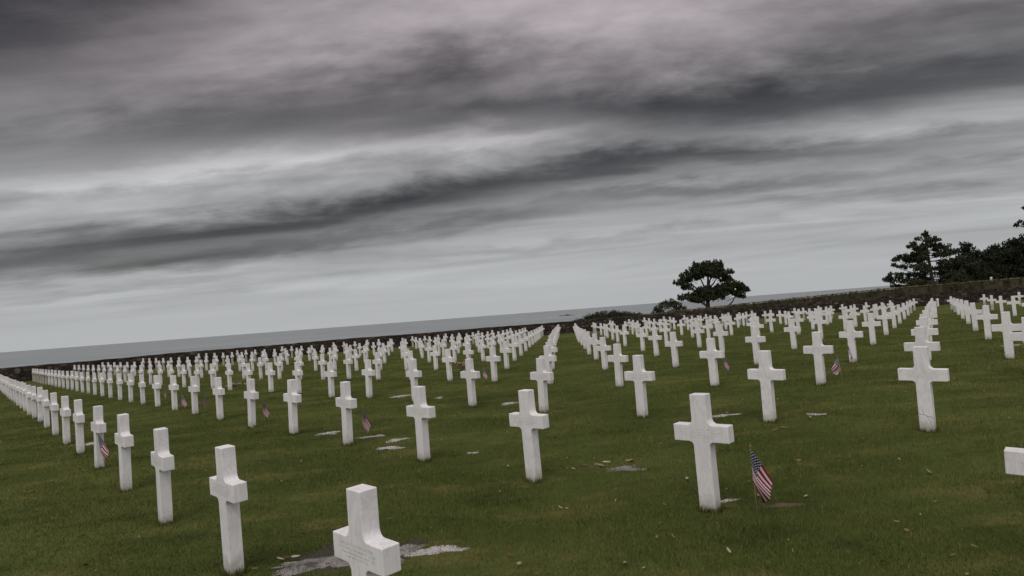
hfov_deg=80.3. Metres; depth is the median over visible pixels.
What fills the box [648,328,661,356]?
marble cross
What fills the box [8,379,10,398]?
marble cross
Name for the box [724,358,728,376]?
stick flag
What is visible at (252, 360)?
marble cross
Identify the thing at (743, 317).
marble cross
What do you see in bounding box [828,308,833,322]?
marble cross
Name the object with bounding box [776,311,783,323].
marble cross
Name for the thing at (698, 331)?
marble cross
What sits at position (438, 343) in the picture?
marble cross
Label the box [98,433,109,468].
stick flag
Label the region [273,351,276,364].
marble cross
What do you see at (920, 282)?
shrub
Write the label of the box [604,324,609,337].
marble cross
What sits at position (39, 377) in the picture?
distant crosses
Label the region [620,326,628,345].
marble cross
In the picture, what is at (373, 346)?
marble cross
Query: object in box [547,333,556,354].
marble cross
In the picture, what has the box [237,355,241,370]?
marble cross
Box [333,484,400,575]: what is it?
marble cross
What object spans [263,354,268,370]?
marble cross
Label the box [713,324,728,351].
marble cross
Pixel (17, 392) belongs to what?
marble cross
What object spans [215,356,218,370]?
marble cross
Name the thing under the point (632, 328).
marble cross
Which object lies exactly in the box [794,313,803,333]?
marble cross
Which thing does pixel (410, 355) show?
marble cross
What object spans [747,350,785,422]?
marble cross
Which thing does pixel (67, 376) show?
marble cross
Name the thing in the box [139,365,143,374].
marble cross
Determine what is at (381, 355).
marble cross
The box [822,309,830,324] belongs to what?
marble cross
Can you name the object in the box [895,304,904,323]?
marble cross
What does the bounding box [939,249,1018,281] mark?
conifer tree
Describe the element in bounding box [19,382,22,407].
marble cross
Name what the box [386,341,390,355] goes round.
marble cross
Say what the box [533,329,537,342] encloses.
marble cross
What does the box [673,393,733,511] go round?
marble cross
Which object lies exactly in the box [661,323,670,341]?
marble cross
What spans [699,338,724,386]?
marble cross
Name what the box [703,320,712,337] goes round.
marble cross
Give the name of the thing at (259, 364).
marble cross
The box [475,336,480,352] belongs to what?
marble cross
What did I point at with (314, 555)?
mud
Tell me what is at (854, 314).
marble cross
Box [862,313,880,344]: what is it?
marble cross
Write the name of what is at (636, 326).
marble cross
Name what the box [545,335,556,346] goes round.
marble cross
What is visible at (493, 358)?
marble cross
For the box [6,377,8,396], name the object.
marble cross
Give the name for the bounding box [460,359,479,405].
marble cross
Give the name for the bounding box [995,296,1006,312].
marble cross
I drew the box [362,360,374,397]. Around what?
marble cross
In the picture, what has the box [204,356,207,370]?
marble cross
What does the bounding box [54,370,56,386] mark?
marble cross
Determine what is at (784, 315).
marble cross
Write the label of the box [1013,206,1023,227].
pine tree
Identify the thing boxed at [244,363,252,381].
marble cross
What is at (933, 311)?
marble cross
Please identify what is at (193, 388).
marble cross
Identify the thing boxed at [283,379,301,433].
marble cross
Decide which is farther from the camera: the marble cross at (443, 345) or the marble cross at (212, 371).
the marble cross at (443, 345)
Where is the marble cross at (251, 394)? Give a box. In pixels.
[244,379,258,427]
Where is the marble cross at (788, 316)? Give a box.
[785,311,793,325]
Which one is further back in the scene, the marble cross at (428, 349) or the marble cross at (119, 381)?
the marble cross at (428, 349)
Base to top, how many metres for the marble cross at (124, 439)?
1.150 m
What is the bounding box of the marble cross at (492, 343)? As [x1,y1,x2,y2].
[488,337,495,346]
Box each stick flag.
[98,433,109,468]
[181,394,187,408]
[202,392,205,408]
[262,399,269,425]
[362,407,370,440]
[483,368,487,380]
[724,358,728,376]
[750,444,772,517]
[830,357,843,384]
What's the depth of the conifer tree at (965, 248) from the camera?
81.90 m
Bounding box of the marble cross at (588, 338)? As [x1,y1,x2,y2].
[583,331,592,354]
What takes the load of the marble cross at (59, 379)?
on the lawn at (960, 463)
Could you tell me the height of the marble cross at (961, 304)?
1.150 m
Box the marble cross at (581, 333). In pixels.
[577,328,582,344]
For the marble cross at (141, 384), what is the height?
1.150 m
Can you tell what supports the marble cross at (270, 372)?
on the lawn at (960, 463)
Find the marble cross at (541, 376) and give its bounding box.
[530,358,553,412]
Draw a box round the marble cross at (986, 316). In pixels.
[975,305,997,339]
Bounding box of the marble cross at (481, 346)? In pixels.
[478,339,486,360]
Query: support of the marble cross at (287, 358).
on the lawn at (960, 463)
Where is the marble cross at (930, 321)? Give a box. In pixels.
[916,310,937,341]
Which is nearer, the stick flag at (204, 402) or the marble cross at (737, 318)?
the stick flag at (204, 402)
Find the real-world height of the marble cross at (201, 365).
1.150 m
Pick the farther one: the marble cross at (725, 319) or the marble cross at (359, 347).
the marble cross at (359, 347)
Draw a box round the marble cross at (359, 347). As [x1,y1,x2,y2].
[357,343,361,356]
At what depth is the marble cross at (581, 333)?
36.38 m
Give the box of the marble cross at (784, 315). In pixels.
[781,311,787,324]
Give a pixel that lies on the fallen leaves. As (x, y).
(656, 536)
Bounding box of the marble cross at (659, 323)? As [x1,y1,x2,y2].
[657,320,661,332]
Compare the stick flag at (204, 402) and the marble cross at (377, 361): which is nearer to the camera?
the stick flag at (204, 402)
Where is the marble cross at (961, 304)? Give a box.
[956,299,964,318]
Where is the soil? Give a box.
[753,503,806,507]
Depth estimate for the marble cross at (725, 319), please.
43.85 m
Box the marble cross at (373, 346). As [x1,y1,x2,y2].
[371,342,375,355]
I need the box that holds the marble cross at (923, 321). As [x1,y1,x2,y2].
[911,317,938,360]
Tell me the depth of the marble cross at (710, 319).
46.67 m
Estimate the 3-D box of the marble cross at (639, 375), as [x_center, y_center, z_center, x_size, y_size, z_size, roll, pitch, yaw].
[2.124,1.685,10.015,0.515,1.150,0.113,-7,-4,42]
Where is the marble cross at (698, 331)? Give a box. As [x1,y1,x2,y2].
[692,323,704,346]
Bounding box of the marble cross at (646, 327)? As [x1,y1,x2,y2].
[643,322,649,337]
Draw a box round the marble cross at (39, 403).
[36,387,42,422]
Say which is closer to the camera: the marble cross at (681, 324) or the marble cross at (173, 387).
the marble cross at (173, 387)
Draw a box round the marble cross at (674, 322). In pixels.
[671,318,676,329]
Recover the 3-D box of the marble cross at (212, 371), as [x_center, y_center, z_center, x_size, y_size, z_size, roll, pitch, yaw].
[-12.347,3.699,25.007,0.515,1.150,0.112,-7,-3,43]
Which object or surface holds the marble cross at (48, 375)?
on the lawn at (960, 463)
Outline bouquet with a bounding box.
[454,361,464,370]
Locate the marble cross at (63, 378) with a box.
[61,371,64,387]
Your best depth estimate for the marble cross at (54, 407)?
14.55 m
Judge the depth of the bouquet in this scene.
22.21 m
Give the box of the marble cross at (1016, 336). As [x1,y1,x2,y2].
[1010,317,1023,341]
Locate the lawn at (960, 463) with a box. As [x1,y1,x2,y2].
[0,299,1023,575]
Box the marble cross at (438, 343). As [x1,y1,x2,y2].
[436,338,441,353]
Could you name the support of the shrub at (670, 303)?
on the lawn at (960, 463)
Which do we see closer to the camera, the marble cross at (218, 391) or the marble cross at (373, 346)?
the marble cross at (218, 391)
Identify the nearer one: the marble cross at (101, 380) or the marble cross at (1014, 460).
the marble cross at (1014, 460)
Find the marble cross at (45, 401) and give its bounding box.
[41,390,49,427]
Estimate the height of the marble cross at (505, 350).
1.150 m
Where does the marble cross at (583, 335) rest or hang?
on the lawn at (960, 463)
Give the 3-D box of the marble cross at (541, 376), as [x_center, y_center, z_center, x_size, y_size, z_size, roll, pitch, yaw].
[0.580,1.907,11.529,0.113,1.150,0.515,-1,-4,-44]
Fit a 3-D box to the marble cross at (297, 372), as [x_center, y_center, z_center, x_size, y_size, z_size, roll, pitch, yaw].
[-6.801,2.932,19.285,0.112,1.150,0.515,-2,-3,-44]
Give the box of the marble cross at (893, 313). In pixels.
[887,306,899,327]
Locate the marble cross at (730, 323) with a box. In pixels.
[726,317,734,335]
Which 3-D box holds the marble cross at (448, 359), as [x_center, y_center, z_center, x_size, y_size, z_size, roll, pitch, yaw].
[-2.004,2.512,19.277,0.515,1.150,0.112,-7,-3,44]
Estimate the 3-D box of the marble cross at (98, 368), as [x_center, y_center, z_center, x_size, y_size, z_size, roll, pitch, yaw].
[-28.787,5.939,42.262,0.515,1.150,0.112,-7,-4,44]
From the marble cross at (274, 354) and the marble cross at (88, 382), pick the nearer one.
the marble cross at (88, 382)
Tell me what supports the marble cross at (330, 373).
on the lawn at (960, 463)
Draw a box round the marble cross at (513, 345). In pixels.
[509,337,518,360]
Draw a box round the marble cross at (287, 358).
[285,350,289,364]
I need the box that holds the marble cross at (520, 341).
[516,335,524,355]
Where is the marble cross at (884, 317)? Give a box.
[877,308,892,334]
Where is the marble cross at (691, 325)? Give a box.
[687,320,695,337]
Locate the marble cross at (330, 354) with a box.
[327,348,331,361]
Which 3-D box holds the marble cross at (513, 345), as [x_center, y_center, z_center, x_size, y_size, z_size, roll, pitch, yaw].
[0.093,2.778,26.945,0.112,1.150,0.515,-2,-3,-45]
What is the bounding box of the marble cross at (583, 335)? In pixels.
[580,329,586,348]
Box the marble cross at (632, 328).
[629,322,634,334]
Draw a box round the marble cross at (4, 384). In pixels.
[3,376,5,393]
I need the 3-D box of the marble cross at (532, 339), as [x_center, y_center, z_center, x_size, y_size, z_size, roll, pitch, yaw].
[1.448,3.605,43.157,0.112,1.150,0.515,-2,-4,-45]
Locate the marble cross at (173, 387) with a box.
[169,375,178,409]
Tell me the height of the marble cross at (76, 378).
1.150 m
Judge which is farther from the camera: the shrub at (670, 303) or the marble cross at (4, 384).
the shrub at (670, 303)
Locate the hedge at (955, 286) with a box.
[639,277,1023,314]
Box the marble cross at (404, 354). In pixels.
[401,347,408,370]
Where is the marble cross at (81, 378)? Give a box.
[79,372,83,392]
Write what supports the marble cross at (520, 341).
on the lawn at (960, 463)
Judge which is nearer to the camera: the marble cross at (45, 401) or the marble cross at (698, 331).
the marble cross at (45, 401)
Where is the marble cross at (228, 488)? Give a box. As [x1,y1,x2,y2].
[209,444,247,575]
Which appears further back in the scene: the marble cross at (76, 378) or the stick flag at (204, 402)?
the marble cross at (76, 378)
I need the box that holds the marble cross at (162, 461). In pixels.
[151,427,174,523]
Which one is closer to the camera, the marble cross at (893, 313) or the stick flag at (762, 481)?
the stick flag at (762, 481)
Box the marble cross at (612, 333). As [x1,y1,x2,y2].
[609,325,614,339]
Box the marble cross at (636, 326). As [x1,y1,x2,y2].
[633,322,639,333]
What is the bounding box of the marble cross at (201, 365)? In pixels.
[199,360,203,377]
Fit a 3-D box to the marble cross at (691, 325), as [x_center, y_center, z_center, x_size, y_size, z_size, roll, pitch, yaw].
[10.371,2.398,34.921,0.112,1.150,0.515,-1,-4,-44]
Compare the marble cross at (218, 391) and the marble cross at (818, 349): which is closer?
the marble cross at (818, 349)
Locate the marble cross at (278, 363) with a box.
[275,356,282,378]
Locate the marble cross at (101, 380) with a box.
[99,372,104,395]
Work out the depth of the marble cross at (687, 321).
47.76 m
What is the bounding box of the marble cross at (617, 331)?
[613,325,620,342]
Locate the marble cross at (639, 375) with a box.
[624,355,654,417]
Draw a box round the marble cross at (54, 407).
[49,392,58,435]
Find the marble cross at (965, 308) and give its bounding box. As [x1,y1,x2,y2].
[959,300,970,323]
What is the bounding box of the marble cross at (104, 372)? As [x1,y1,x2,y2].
[103,365,105,380]
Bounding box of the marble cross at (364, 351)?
[361,346,367,363]
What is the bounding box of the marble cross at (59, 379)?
[57,370,60,386]
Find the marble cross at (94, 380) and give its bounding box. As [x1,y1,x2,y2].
[92,373,96,394]
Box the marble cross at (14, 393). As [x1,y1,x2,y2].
[12,380,15,402]
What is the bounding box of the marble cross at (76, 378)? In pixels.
[74,371,78,390]
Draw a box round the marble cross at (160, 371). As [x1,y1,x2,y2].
[158,365,162,384]
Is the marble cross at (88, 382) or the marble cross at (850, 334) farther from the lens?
the marble cross at (88, 382)
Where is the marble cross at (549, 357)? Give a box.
[539,345,556,383]
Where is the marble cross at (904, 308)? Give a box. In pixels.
[900,303,908,318]
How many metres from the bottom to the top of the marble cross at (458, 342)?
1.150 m
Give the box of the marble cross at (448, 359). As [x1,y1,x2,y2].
[442,349,454,381]
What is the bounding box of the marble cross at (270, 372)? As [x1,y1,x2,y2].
[265,363,274,392]
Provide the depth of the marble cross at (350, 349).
41.59 m
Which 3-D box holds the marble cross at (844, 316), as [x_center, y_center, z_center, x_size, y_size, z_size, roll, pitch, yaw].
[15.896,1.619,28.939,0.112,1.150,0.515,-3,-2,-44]
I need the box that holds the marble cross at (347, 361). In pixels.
[343,353,352,378]
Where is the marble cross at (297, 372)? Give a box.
[292,362,302,393]
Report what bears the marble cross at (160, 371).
on the lawn at (960, 463)
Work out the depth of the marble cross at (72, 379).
33.06 m
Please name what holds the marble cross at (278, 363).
on the lawn at (960, 463)
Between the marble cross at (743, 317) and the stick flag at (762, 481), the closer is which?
the stick flag at (762, 481)
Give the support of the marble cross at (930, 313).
on the lawn at (960, 463)
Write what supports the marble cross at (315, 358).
on the lawn at (960, 463)
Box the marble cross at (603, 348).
[595,337,610,369]
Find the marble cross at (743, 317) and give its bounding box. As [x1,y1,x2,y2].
[741,313,746,325]
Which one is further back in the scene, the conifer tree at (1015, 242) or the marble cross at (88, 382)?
the conifer tree at (1015, 242)
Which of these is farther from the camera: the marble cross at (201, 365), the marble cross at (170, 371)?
the marble cross at (201, 365)
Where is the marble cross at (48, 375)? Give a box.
[47,370,50,384]
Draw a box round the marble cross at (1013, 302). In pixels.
[1007,296,1019,315]
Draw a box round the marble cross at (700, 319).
[698,316,703,327]
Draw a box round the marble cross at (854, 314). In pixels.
[849,308,859,326]
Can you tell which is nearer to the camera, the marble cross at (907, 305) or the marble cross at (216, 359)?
the marble cross at (216, 359)
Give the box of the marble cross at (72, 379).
[70,371,73,389]
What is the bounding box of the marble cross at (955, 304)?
[952,299,959,314]
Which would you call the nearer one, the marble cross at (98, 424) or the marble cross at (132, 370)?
the marble cross at (98, 424)
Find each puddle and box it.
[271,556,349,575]
[315,431,338,435]
[350,544,424,567]
[359,434,383,438]
[376,446,404,449]
[386,438,408,442]
[403,545,469,556]
[606,464,646,471]
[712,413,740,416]
[721,498,739,502]
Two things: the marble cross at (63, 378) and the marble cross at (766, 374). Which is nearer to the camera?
the marble cross at (766, 374)
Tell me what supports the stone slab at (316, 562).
on the lawn at (960, 463)
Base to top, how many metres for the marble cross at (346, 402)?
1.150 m
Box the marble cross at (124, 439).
[114,413,133,491]
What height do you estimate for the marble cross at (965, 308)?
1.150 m
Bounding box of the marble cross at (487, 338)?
[485,334,489,348]
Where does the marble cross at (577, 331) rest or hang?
on the lawn at (960, 463)
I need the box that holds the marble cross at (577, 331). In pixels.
[575,327,579,342]
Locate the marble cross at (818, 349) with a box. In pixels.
[803,332,833,385]
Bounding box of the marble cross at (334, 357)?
[331,350,337,370]
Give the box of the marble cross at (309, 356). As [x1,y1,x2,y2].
[307,347,310,360]
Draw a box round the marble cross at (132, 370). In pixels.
[130,365,134,382]
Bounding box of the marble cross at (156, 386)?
[152,375,160,406]
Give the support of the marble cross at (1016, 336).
on the lawn at (960, 463)
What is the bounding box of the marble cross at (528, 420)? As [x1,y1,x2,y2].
[509,389,548,481]
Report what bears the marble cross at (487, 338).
on the lawn at (960, 463)
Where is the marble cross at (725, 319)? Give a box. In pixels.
[722,315,728,329]
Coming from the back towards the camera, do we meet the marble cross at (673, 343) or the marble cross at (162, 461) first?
the marble cross at (673, 343)
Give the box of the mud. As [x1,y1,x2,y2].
[271,538,433,573]
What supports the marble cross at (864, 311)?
on the lawn at (960, 463)
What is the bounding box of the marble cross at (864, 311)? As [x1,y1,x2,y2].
[860,306,869,321]
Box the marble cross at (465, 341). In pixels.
[463,338,467,349]
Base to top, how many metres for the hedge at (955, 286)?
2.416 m
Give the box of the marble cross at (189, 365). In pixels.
[187,360,191,377]
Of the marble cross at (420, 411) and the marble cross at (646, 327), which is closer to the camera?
the marble cross at (420, 411)
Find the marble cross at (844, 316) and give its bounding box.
[838,310,850,330]
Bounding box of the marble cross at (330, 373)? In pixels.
[324,362,336,396]
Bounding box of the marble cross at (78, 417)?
[73,399,84,453]
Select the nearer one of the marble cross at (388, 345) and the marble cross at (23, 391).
the marble cross at (23, 391)
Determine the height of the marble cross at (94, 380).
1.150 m
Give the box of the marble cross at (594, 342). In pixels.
[589,333,599,359]
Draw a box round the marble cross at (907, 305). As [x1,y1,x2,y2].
[905,301,911,315]
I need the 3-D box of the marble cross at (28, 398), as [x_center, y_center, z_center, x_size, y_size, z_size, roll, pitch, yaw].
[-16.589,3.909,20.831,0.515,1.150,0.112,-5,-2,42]
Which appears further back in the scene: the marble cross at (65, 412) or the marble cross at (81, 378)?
the marble cross at (81, 378)
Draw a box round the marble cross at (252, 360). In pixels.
[249,354,254,370]
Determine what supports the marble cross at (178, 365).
on the lawn at (960, 463)
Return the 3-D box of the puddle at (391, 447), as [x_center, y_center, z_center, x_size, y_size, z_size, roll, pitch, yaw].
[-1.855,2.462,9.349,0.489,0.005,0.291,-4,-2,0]
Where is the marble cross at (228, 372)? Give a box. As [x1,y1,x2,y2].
[225,364,232,389]
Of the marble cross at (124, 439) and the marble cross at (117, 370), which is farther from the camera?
the marble cross at (117, 370)
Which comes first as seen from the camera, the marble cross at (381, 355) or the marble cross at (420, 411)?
the marble cross at (420, 411)
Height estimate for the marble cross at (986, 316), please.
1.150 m
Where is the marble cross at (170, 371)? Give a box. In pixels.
[168,365,173,384]
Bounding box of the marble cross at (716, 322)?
[712,317,720,331]
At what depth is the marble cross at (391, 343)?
50.46 m
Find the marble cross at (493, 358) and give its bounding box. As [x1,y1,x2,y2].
[486,347,500,381]
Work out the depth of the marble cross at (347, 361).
23.43 m
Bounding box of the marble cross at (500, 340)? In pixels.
[497,335,504,348]
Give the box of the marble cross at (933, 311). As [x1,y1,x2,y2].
[922,304,936,327]
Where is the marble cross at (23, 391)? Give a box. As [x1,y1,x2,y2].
[21,383,26,410]
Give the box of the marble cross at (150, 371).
[148,365,152,384]
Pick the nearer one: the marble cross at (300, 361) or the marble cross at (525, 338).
the marble cross at (300, 361)
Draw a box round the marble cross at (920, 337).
[904,326,940,350]
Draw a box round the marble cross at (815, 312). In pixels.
[814,308,819,319]
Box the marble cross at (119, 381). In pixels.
[116,373,122,399]
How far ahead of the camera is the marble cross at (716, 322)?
39.52 m
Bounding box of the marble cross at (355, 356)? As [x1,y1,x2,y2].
[352,349,359,370]
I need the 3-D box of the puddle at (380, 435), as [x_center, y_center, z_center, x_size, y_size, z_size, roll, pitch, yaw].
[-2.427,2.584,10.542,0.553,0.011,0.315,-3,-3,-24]
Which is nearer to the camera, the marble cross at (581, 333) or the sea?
the marble cross at (581, 333)
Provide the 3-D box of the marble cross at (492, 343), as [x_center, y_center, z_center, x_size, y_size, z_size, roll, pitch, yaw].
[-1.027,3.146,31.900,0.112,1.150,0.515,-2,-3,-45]
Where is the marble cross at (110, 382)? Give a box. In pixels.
[107,373,112,397]
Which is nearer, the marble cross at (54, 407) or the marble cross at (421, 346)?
the marble cross at (54, 407)
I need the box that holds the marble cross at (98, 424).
[91,405,105,468]
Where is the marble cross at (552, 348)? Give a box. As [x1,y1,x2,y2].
[547,340,557,368]
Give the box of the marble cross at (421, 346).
[418,341,424,357]
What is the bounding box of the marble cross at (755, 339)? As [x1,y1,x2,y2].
[745,326,765,364]
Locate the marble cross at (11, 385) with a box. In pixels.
[9,379,13,400]
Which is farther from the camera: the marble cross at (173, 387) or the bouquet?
the bouquet
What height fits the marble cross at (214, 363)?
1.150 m
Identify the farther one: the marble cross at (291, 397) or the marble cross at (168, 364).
the marble cross at (168, 364)
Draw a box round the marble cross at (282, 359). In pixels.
[279,353,283,370]
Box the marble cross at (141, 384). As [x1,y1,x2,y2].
[138,375,145,404]
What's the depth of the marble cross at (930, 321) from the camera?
17.46 m
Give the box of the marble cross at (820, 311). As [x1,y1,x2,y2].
[817,307,824,319]
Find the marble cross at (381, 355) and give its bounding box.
[377,347,383,370]
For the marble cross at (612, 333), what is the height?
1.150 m
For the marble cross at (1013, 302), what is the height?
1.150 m
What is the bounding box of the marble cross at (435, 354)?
[430,345,439,370]
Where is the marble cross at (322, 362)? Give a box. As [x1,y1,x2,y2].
[318,354,326,379]
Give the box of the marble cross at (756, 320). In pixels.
[751,318,763,342]
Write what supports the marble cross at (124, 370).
on the lawn at (960, 463)
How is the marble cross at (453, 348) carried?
on the lawn at (960, 463)
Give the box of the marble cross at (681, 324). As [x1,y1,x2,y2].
[677,320,684,334]
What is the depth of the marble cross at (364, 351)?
35.31 m
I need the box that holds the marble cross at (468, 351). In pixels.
[463,343,473,358]
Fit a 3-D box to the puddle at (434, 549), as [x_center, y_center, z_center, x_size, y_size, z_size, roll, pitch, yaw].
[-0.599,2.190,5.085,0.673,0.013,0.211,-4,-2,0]
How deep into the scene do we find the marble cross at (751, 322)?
29.95 m
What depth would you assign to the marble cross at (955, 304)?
37.80 m
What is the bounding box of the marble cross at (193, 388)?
[188,376,199,414]
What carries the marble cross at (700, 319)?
on the lawn at (960, 463)
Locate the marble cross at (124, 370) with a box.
[123,365,126,381]
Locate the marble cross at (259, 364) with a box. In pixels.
[257,357,262,378]
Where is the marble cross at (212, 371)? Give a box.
[208,364,215,388]
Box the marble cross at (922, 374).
[897,346,949,431]
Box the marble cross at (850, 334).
[839,320,862,361]
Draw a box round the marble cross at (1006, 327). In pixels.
[991,311,1021,358]
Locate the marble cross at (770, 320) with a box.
[766,314,775,332]
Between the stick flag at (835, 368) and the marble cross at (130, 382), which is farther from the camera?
the marble cross at (130, 382)
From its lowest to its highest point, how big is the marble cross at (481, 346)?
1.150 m
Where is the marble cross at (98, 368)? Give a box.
[97,365,100,379]
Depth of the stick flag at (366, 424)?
10.09 m
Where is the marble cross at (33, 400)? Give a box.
[31,386,36,418]
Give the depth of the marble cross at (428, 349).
31.12 m
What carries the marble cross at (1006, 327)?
on the lawn at (960, 463)
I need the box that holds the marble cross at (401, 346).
[399,342,403,358]
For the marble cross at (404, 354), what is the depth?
26.19 m
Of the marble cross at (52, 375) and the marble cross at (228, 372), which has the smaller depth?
the marble cross at (228, 372)
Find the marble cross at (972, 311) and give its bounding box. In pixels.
[964,303,982,330]
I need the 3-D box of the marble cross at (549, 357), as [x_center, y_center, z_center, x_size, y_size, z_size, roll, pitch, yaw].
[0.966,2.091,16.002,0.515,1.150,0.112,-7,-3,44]
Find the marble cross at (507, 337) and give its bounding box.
[505,333,510,347]
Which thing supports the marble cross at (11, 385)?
on the lawn at (960, 463)
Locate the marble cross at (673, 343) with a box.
[665,332,682,367]
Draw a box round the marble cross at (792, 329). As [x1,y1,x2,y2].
[784,319,800,349]
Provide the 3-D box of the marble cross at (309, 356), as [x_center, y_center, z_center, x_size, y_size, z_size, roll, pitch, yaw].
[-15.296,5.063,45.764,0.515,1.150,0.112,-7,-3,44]
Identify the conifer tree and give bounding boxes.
[933,256,1001,282]
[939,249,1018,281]
[955,241,978,257]
[980,243,1023,278]
[1000,237,1023,278]
[1012,233,1023,266]
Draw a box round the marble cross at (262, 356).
[261,351,264,364]
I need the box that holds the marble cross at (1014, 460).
[1004,447,1023,475]
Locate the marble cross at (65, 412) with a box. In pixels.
[60,396,70,444]
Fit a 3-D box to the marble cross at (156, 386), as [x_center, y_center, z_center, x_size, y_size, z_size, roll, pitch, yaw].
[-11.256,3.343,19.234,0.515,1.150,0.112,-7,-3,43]
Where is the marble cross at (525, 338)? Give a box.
[522,334,528,350]
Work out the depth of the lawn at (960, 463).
7.24 m
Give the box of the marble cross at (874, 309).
[870,304,878,318]
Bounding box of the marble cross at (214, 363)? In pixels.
[212,359,216,376]
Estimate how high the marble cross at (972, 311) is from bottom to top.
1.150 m
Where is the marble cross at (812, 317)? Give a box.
[807,311,816,329]
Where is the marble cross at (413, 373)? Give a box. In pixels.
[406,360,421,401]
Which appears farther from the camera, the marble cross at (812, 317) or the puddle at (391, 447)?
the marble cross at (812, 317)
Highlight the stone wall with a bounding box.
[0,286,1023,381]
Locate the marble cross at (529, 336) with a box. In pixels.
[527,332,532,346]
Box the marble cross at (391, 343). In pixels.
[389,339,393,351]
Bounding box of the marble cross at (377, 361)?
[372,352,382,379]
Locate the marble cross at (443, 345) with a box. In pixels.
[440,340,446,356]
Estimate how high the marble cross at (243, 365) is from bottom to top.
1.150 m
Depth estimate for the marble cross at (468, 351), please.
23.36 m
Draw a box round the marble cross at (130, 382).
[127,373,133,401]
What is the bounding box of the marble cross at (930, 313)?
[920,306,937,327]
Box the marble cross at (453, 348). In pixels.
[450,341,458,361]
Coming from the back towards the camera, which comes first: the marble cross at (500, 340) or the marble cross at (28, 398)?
the marble cross at (500, 340)
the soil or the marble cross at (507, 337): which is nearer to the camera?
the soil
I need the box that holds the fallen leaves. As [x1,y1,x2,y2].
[8,334,1017,574]
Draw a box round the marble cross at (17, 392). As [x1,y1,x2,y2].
[15,381,19,405]
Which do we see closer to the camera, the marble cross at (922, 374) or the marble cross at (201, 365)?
the marble cross at (922, 374)
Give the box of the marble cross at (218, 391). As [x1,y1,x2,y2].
[213,377,224,420]
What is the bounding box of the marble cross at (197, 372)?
[194,364,200,385]
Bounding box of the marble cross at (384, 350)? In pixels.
[381,345,387,362]
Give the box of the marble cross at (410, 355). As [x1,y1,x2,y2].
[405,351,415,380]
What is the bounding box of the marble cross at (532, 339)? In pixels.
[530,331,534,344]
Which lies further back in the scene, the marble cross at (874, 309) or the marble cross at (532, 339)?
the marble cross at (532, 339)
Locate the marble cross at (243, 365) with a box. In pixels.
[240,358,245,378]
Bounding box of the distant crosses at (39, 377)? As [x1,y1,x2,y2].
[32,292,1023,383]
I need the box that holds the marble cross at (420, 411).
[406,386,435,460]
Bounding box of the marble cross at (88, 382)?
[86,372,89,393]
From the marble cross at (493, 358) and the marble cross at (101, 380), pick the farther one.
the marble cross at (101, 380)
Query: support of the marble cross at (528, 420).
on the lawn at (960, 463)
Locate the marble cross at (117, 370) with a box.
[115,365,119,378]
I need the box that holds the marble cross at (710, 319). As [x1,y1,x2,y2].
[707,316,713,328]
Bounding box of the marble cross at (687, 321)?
[684,317,689,329]
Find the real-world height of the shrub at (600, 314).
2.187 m
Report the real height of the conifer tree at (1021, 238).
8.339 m
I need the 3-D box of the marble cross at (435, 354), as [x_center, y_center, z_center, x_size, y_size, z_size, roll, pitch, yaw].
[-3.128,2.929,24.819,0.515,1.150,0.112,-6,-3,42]
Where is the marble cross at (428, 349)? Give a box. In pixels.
[425,342,432,361]
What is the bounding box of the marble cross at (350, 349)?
[348,345,352,359]
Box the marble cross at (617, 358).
[607,344,628,387]
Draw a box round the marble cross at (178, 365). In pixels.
[176,360,180,376]
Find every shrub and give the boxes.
[571,310,642,320]
[650,298,687,314]
[908,279,938,287]
[942,272,970,284]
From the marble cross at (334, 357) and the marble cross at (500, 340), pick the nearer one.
the marble cross at (334, 357)
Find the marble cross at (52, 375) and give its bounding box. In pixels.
[50,370,53,385]
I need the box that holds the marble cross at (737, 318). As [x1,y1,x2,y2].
[734,314,740,327]
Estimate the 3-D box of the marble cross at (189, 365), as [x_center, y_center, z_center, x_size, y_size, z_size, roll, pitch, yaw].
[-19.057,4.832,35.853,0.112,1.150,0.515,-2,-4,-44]
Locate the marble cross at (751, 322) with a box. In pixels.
[746,317,754,327]
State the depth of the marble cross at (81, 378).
30.45 m
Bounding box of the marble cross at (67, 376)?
[65,371,69,388]
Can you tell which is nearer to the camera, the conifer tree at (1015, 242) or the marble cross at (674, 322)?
the marble cross at (674, 322)
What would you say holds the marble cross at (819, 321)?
on the lawn at (960, 463)
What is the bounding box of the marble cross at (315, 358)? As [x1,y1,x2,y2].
[312,351,318,370]
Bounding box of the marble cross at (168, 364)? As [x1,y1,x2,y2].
[166,361,169,376]
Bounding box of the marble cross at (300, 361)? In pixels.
[297,356,303,378]
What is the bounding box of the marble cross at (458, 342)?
[456,337,460,352]
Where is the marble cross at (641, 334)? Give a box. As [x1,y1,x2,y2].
[636,327,647,350]
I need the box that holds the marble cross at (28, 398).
[25,385,31,414]
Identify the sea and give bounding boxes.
[0,284,905,367]
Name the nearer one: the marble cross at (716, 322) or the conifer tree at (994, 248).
the marble cross at (716, 322)
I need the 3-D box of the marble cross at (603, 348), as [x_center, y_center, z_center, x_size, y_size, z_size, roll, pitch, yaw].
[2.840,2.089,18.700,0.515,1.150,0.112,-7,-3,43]
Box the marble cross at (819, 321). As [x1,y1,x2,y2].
[812,313,826,338]
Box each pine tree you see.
[672,258,750,308]
[882,230,977,287]
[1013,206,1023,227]
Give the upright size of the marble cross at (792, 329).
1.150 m
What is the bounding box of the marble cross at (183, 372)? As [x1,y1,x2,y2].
[180,365,186,386]
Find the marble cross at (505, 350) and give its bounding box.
[500,341,511,369]
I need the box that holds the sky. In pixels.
[0,0,1023,351]
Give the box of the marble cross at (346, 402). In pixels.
[335,381,356,445]
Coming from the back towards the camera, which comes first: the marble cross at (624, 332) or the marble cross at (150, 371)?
the marble cross at (150, 371)

